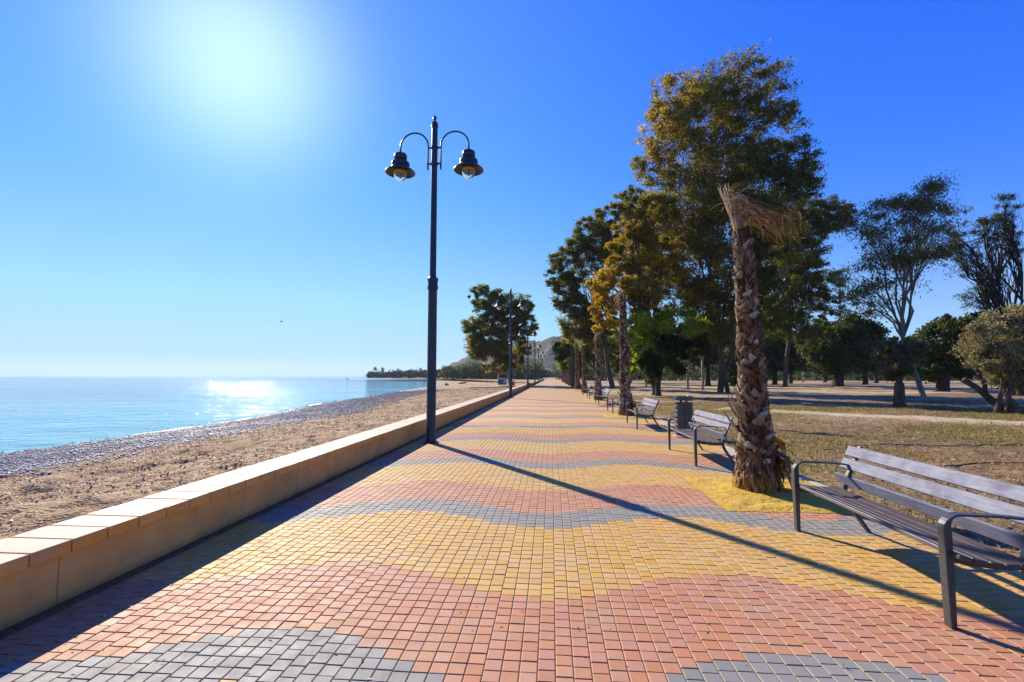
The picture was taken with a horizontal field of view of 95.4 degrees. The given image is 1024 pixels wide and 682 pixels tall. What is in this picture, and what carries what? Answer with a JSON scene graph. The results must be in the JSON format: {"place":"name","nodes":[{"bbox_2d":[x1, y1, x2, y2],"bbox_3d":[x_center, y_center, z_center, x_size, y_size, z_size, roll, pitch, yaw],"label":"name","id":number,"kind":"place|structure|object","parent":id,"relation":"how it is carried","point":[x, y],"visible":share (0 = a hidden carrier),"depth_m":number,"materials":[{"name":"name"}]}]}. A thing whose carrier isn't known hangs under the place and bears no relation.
{"place":"outdoors","nodes":[
{"label":"outdoors","id":0,"kind":"place"},
{"bbox_2d":[0,376,436,454],"bbox_3d":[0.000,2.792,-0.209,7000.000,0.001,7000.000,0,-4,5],"label":"sea","id":1,"kind":"structure","parent":0,"point":[38,412],"depth_m":53.28,"materials":[{"name":"liquid"}]},
{"bbox_2d":[9,383,437,452],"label":"sea foam","id":2,"kind":"object","parent":1,"relation":"on","point":[221,422],"visible":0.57,"depth_m":25.77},
{"bbox_2d":[0,379,539,539],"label":"beach","id":3,"kind":"structure","parent":0,"point":[65,507],"depth_m":10.28,"materials":[{"name":"beige sand"}]},
{"bbox_2d":[0,389,446,476],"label":"pebbles","id":4,"kind":"object","parent":3,"relation":"on","point":[36,455],"visible":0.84,"depth_m":17.17,"materials":[{"name":"grey gravel"}]},
{"bbox_2d":[0,386,515,537],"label":"beach debris","id":5,"kind":"object","parent":3,"relation":"on","point":[180,466],"visible":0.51,"depth_m":11.24,"materials":[{"name":"brown gravel"}]},
{"bbox_2d":[460,282,538,385],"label":"seaside tree","id":6,"kind":"object","parent":3,"relation":"on","point":[479,328],"visible":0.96,"depth_m":79.28,"materials":[{"name":"green plant"}]},
{"bbox_2d":[498,378,506,384],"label":"beach container","id":7,"kind":"object","parent":3,"relation":"on","point":[502,381],"visible":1,"depth_m":89.75,"materials":[{"name":"blue plastic"}]},
{"bbox_2d":[397,379,460,379],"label":"spit","id":8,"kind":"structure","parent":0,"point":[425,379],"depth_m":304.10,"materials":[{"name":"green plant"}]},
{"bbox_2d":[0,378,1023,681],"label":"promenade paving","id":9,"kind":"structure","parent":0,"point":[528,580],"depth_m":3.52,"materials":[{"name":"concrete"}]},
{"bbox_2d":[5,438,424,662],"bbox_3d":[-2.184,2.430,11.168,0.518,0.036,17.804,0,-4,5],"label":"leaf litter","id":10,"kind":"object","parent":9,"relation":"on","point":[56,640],"visible":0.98,"depth_m":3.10,"materials":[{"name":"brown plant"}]},
{"bbox_2d":[385,116,482,443],"bbox_3d":[-1.957,-1.653,11.534,2.498,8.220,0.748,0,-4,5],"label":"street lamp","id":11,"kind":"object","parent":9,"relation":"on","point":[467,167],"visible":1,"depth_m":11.52,"materials":[{"name":"metal"}]},
{"bbox_2d":[428,403,431,419],"bbox_3d":[-1.967,1.690,11.172,0.100,0.420,0.012,0,-4,5],"label":"access door","id":12,"kind":"structure","parent":11,"relation":"in","point":[429,404],"depth_m":11.17,"materials":[{"name":"paint"}]},
{"bbox_2d":[494,287,527,397],"bbox_3d":[-0.093,0.063,34.425,2.498,8.220,0.748,0,-4,5],"label":"street lamp","id":13,"kind":"object","parent":9,"relation":"on","point":[522,305],"visible":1,"depth_m":34.39,"materials":[{"name":"metal"}]},
{"bbox_2d":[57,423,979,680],"bbox_3d":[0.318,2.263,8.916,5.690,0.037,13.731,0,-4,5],"label":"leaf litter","id":14,"kind":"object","parent":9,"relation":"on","point":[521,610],"visible":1,"depth_m":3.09,"materials":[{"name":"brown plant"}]},
{"bbox_2d":[519,324,536,388],"bbox_3d":[1.979,1.872,58.568,2.498,8.220,0.748,0,-4,5],"label":"street lamp","id":15,"kind":"object","parent":9,"relation":"on","point":[534,334],"visible":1,"depth_m":58.51,"materials":[{"name":"metal"}]},
{"bbox_2d":[529,340,540,384],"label":"street lamp","id":16,"kind":"object","parent":9,"relation":"on","point":[539,346],"visible":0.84,"depth_m":82.81,"materials":[{"name":"metal"}]},
{"bbox_2d":[533,347,543,382],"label":"street lamp","id":17,"kind":"object","parent":9,"relation":"on","point":[542,353],"visible":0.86,"depth_m":106.75,"materials":[{"name":"metal"}]},
{"bbox_2d":[565,359,567,383],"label":"palm trunk tree","id":18,"kind":"object","parent":9,"relation":"on","point":[566,377],"visible":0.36,"depth_m":90.52,"materials":[{"name":"brown plant"}]},
{"bbox_2d":[567,359,570,384],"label":"palm trunk tree","id":19,"kind":"object","parent":9,"relation":"on","point":[569,377],"visible":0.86,"depth_m":78.66,"materials":[{"name":"brown plant"}]},
{"bbox_2d":[570,349,574,386],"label":"palm trunk tree","id":20,"kind":"object","parent":9,"relation":"on","point":[572,371],"visible":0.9,"depth_m":66.75,"materials":[{"name":"brown plant"}]},
{"bbox_2d":[595,388,611,404],"bbox_3d":[5.246,3.185,26.888,0.736,0.880,2.100,0,-4,5],"label":"park bench","id":21,"kind":"object","parent":9,"relation":"on","point":[603,396],"visible":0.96,"depth_m":26.53,"materials":[{"name":"grey metal"}]},
{"bbox_2d":[607,395,619,413],"bbox_3d":[4.706,2.723,20.729,0.736,0.880,2.100,0,-4,5],"label":"park bench","id":22,"kind":"object","parent":9,"relation":"on","point":[617,402],"visible":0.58,"depth_m":21.00,"materials":[{"name":"grey metal"}]},
{"bbox_2d":[602,414,650,417],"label":"tree pit sand","id":23,"kind":"object","parent":9,"relation":"on","point":[614,416],"visible":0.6,"depth_m":18.12,"materials":[{"name":"yellow sand"}]},
{"bbox_2d":[614,289,636,415],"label":"palm trunk tree","id":24,"kind":"object","parent":23,"relation":"on","point":[625,393],"visible":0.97,"depth_m":18.80,"materials":[{"name":"brown plant"}]},
{"bbox_2d":[626,397,660,428],"bbox_3d":[4.204,2.295,15.017,0.736,0.880,2.100,0,-4,5],"label":"park bench","id":25,"kind":"object","parent":9,"relation":"on","point":[641,412],"visible":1,"depth_m":14.52,"materials":[{"name":"grey metal"}]},
{"bbox_2d":[673,396,693,437],"bbox_3d":[4.535,1.987,12.294,0.560,1.075,0.560,0,-4,5],"label":"litter bin","id":26,"kind":"object","parent":9,"relation":"on","point":[683,409],"visible":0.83,"depth_m":12.11,"materials":[{"name":"grey metal"}]},
{"bbox_2d":[658,422,736,455],"bbox_3d":[5.256,2.937,17.858,0.160,0.020,20.080,0,-4,5],"label":"concrete strip","id":27,"kind":"object","parent":9,"relation":"on","point":[730,452],"visible":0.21,"depth_m":10.06,"materials":[{"name":"beige concrete"}]},
{"bbox_2d":[667,409,734,465],"bbox_3d":[3.695,1.861,9.226,0.736,0.880,2.100,0,-4,5],"label":"park bench","id":28,"kind":"object","parent":9,"relation":"on","point":[696,436],"visible":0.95,"depth_m":8.80,"materials":[{"name":"grey metal"}]},
{"bbox_2d":[684,477,851,513],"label":"tree pit sand","id":29,"kind":"object","parent":9,"relation":"on","point":[724,494],"visible":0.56,"depth_m":5.97,"materials":[{"name":"yellow sand"}]},
{"bbox_2d":[714,182,803,493],"bbox_3d":[3.529,-0.109,6.633,1.221,4.512,0.785,0,-4,5],"label":"palm trunk tree","id":30,"kind":"object","parent":29,"relation":"on","point":[761,465],"visible":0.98,"depth_m":6.52,"materials":[{"name":"brown plant"}]},
{"bbox_2d":[791,446,1023,628],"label":"park bench","id":31,"kind":"object","parent":9,"relation":"on","point":[946,542],"visible":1,"depth_m":3.54,"materials":[{"name":"grey metal"}]},
{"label":"tree pit sand","id":32,"kind":"structure","parent":9,"relation":"on","visible":0},
{"bbox_2d":[593,332,604,399],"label":"palm trunk tree","id":33,"kind":"object","parent":32,"relation":"on","point":[598,386],"visible":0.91,"depth_m":30.58,"materials":[{"name":"brown plant"}]},
{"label":"tree pit sand","id":34,"kind":"structure","parent":9,"relation":"on","visible":0},
{"bbox_2d":[580,344,588,392],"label":"palm trunk tree","id":35,"kind":"object","parent":34,"relation":"on","point":[584,378],"visible":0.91,"depth_m":43.20,"materials":[{"name":"brown plant"}]},
{"bbox_2d":[0,0,1023,375],"label":"sky","id":36,"kind":"structure","parent":0,"point":[178,177],"materials":[{"name":"blue"}]},
{"bbox_2d":[417,326,816,377],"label":"hill","id":37,"kind":"structure","parent":0,"point":[548,351],"depth_m":532.85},
{"bbox_2d":[419,377,999,427],"bbox_3d":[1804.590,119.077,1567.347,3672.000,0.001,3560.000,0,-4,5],"label":"ground","id":38,"kind":"structure","parent":0,"point":[847,382],"depth_m":114.76,"materials":[{"name":"soil"}]},
{"bbox_2d":[0,379,543,638],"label":"sea wall","id":39,"kind":"structure","parent":38,"relation":"on","point":[47,571],"depth_m":4.11,"materials":[{"name":"white concrete"}]},
{"bbox_2d":[365,363,479,377],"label":"coastal scrub","id":40,"kind":"object","parent":38,"relation":"on","point":[413,373],"visible":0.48,"depth_m":374.56,"materials":[{"name":"green plant"}]},
{"bbox_2d":[437,360,549,379],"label":"coastal woodland","id":41,"kind":"object","parent":38,"relation":"on","point":[472,370],"visible":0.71,"depth_m":231.09,"materials":[{"name":"green plant"}]},
{"bbox_2d":[570,360,588,381],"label":"evergreen tree","id":42,"kind":"object","parent":38,"relation":"on","point":[580,371],"visible":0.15,"depth_m":109.59,"materials":[{"name":"green plant"}]},
{"bbox_2d":[610,347,635,379],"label":"evergreen tree","id":43,"kind":"object","parent":38,"relation":"on","point":[615,366],"visible":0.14,"depth_m":97.03,"materials":[{"name":"green plant"}]},
{"bbox_2d":[590,391,827,486],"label":"kerb","id":44,"kind":"structure","parent":38,"relation":"on","point":[804,478],"depth_m":7.22,"materials":[{"name":"concrete"}]},
{"bbox_2d":[551,360,1013,380],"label":"woodland","id":45,"kind":"object","parent":38,"relation":"on","point":[715,370],"visible":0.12,"depth_m":162.50,"materials":[{"name":"green plant"}]},
{"bbox_2d":[777,336,816,383],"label":"evergreen tree","id":46,"kind":"object","parent":38,"relation":"on","point":[801,366],"visible":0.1,"depth_m":97.37,"materials":[{"name":"green plant"}]},
{"bbox_2d":[608,396,1023,555],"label":"leaf litter","id":47,"kind":"object","parent":38,"relation":"on","point":[967,490],"visible":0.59,"depth_m":12.79,"materials":[{"name":"brown plant"}]},
{"bbox_2d":[803,366,831,381],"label":"evergreen tree","id":48,"kind":"object","parent":38,"relation":"on","point":[819,374],"visible":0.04,"depth_m":118.58,"materials":[{"name":"green plant"}]},
{"bbox_2d":[852,360,888,384],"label":"evergreen tree","id":49,"kind":"object","parent":38,"relation":"on","point":[865,379],"visible":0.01,"depth_m":86.15,"materials":[{"name":"green plant"}]},
{"bbox_2d":[867,337,897,382],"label":"evergreen tree","id":50,"kind":"object","parent":38,"relation":"on","point":[876,378],"depth_m":104.66,"materials":[{"name":"green plant"}]},
{"bbox_2d":[601,387,999,388],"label":"dirt path","id":51,"kind":"structure","parent":0,"point":[806,387],"depth_m":62.35,"materials":[{"name":"beige soil"}]},
{"bbox_2d":[630,344,656,386],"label":"young tree","id":52,"kind":"object","parent":51,"relation":"on","point":[634,345],"visible":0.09,"depth_m":65.82,"materials":[{"name":"green plant"}]},
{"bbox_2d":[717,350,771,386],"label":"evergreen tree","id":53,"kind":"object","parent":51,"relation":"on","point":[732,375],"visible":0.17,"depth_m":61.19,"materials":[{"name":"green plant"}]},
{"bbox_2d":[581,384,1023,556],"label":"park soil","id":54,"kind":"structure","parent":0,"point":[668,391],"depth_m":13.32,"materials":[{"name":"brown soil"}]},
{"bbox_2d":[551,327,620,385],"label":"pepper tree","id":55,"kind":"object","parent":54,"relation":"on","point":[562,351],"visible":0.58,"depth_m":72.63,"materials":[{"name":"green plant"}]},
{"bbox_2d":[543,184,640,387],"bbox_3d":[10.509,-7.119,60.204,13.442,26.456,7.232,0,-4,5],"label":"eucalyptus tree","id":56,"kind":"object","parent":54,"relation":"on","point":[580,316],"visible":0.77,"depth_m":59.94,"materials":[{"name":"green plant"}]},
{"bbox_2d":[583,185,690,394],"bbox_3d":[10.712,-4.376,39.546,9.543,17.898,5.356,0,-4,5],"label":"eucalyptus tree","id":57,"kind":"object","parent":54,"relation":"on","point":[638,224],"visible":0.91,"depth_m":39.11,"materials":[{"name":"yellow plant"}]},
{"bbox_2d":[628,332,672,368],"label":"evergreen tree","id":58,"kind":"object","parent":54,"relation":"on","point":[631,344],"visible":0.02,"depth_m":84.22,"materials":[{"name":"green plant"}]},
{"bbox_2d":[627,306,715,395],"bbox_3d":[12.182,0.755,36.456,7.518,7.202,4.161,0,-4,5],"label":"pepper tree","id":59,"kind":"object","parent":54,"relation":"on","point":[655,333],"visible":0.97,"depth_m":35.97,"materials":[{"name":"green plant"}]},
{"bbox_2d":[677,347,698,388],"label":"young tree","id":60,"kind":"object","parent":54,"relation":"on","point":[687,377],"visible":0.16,"depth_m":55.03,"materials":[{"name":"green plant"}]},
{"bbox_2d":[687,331,716,389],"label":"young tree","id":61,"kind":"object","parent":54,"relation":"on","point":[702,370],"visible":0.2,"depth_m":51.00,"materials":[{"name":"green plant"}]},
{"bbox_2d":[675,315,735,384],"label":"evergreen tree","id":62,"kind":"object","parent":54,"relation":"on","point":[710,360],"visible":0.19,"depth_m":78.54,"materials":[{"name":"green plant"}]},
{"bbox_2d":[614,41,831,392],"bbox_3d":[20.451,-12.404,46.599,20.951,34.963,11.701,0,-4,5],"label":"eucalyptus tree","id":63,"kind":"object","parent":54,"relation":"on","point":[705,243],"visible":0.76,"depth_m":45.09,"materials":[{"name":"green plant"}]},
{"bbox_2d":[762,326,803,384],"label":"evergreen tree","id":64,"kind":"object","parent":54,"relation":"on","point":[774,354],"visible":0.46,"depth_m":82.62,"materials":[{"name":"green plant"}]},
{"bbox_2d":[740,187,858,386],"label":"eucalyptus tree","id":65,"kind":"object","parent":54,"relation":"on","point":[822,217],"visible":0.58,"depth_m":66.22,"materials":[{"name":"green plant"}]},
{"bbox_2d":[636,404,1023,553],"bbox_3d":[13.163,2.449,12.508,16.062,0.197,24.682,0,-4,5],"label":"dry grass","id":66,"kind":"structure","parent":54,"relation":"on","point":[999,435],"depth_m":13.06,"materials":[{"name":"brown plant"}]},
{"bbox_2d":[793,312,892,386],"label":"clipped tree","id":67,"kind":"object","parent":54,"relation":"on","point":[842,352],"visible":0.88,"depth_m":67.99,"materials":[{"name":"green plant"}]},
{"bbox_2d":[866,335,930,407],"bbox_3d":[19.614,1.561,23.699,3.088,3.688,2.250,1,-4,-12],"label":"clipped tree","id":68,"kind":"object","parent":54,"relation":"on","point":[903,356],"visible":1,"depth_m":23.29,"materials":[{"name":"green plant"}]},
{"bbox_2d":[823,169,975,395],"bbox_3d":[30.675,-4.434,36.201,11.273,17.515,6.371,0,-4,5],"label":"eucalyptus tree","id":69,"kind":"object","parent":54,"relation":"on","point":[904,262],"visible":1,"depth_m":36.14,"materials":[{"name":"green plant"}]},
{"bbox_2d":[825,443,1023,449],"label":"irrigation hose","id":70,"kind":"object","parent":54,"relation":"on","point":[937,445],"visible":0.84,"depth_m":10.43,"materials":[{"name":"paint"}]},
{"bbox_2d":[907,311,995,391],"bbox_3d":[44.562,1.083,47.671,8.553,8.225,6.020,1,-5,-18],"label":"clipped tree","id":71,"kind":"object","parent":54,"relation":"on","point":[947,366],"visible":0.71,"depth_m":46.51,"materials":[{"name":"green plant"}]},
{"bbox_2d":[940,191,1023,395],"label":"bare tree","id":72,"kind":"object","parent":54,"relation":"on","point":[989,283],"visible":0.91,"depth_m":37.26,"materials":[{"name":"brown plant"}]},
{"bbox_2d":[943,462,1021,465],"bbox_3d":[8.415,2.182,8.271,2.031,0.074,0.048,1,-4,-14],"label":"irrigation hose","id":73,"kind":"object","parent":54,"relation":"on","point":[978,463],"visible":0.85,"depth_m":8.23,"materials":[{"name":"paint"}]},
{"bbox_2d":[948,302,1023,413],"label":"clipped tree","id":74,"kind":"object","parent":54,"relation":"on","point":[989,355],"visible":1,"depth_m":19.52,"materials":[{"name":"green plant"}]},
{"bbox_2d":[960,369,1015,411],"bbox_3d":[20.970,2.208,20.584,1.767,1.966,0.350,-2,-5,24],"label":"trunk","id":75,"kind":"object","parent":54,"relation":"on","point":[982,391],"visible":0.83,"depth_m":20.60,"materials":[{"name":"brown plant"}]},
{"bbox_2d":[714,407,1023,424],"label":"dirt path","id":76,"kind":"structure","parent":0,"point":[935,419],"depth_m":17.20,"materials":[{"name":"beige soil"}]},
{"bbox_2d":[731,391,1006,392],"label":"dirt path","id":77,"kind":"structure","parent":0,"point":[872,392],"depth_m":43.70,"materials":[{"name":"beige soil"}]},
{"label":"tree pit sand","id":78,"kind":"structure","parent":0,"visible":0},
{"bbox_2d":[574,342,581,388],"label":"palm trunk tree","id":79,"kind":"object","parent":78,"relation":"on","point":[578,385],"visible":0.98,"depth_m":54.85,"materials":[{"name":"brown plant"}]}
]}

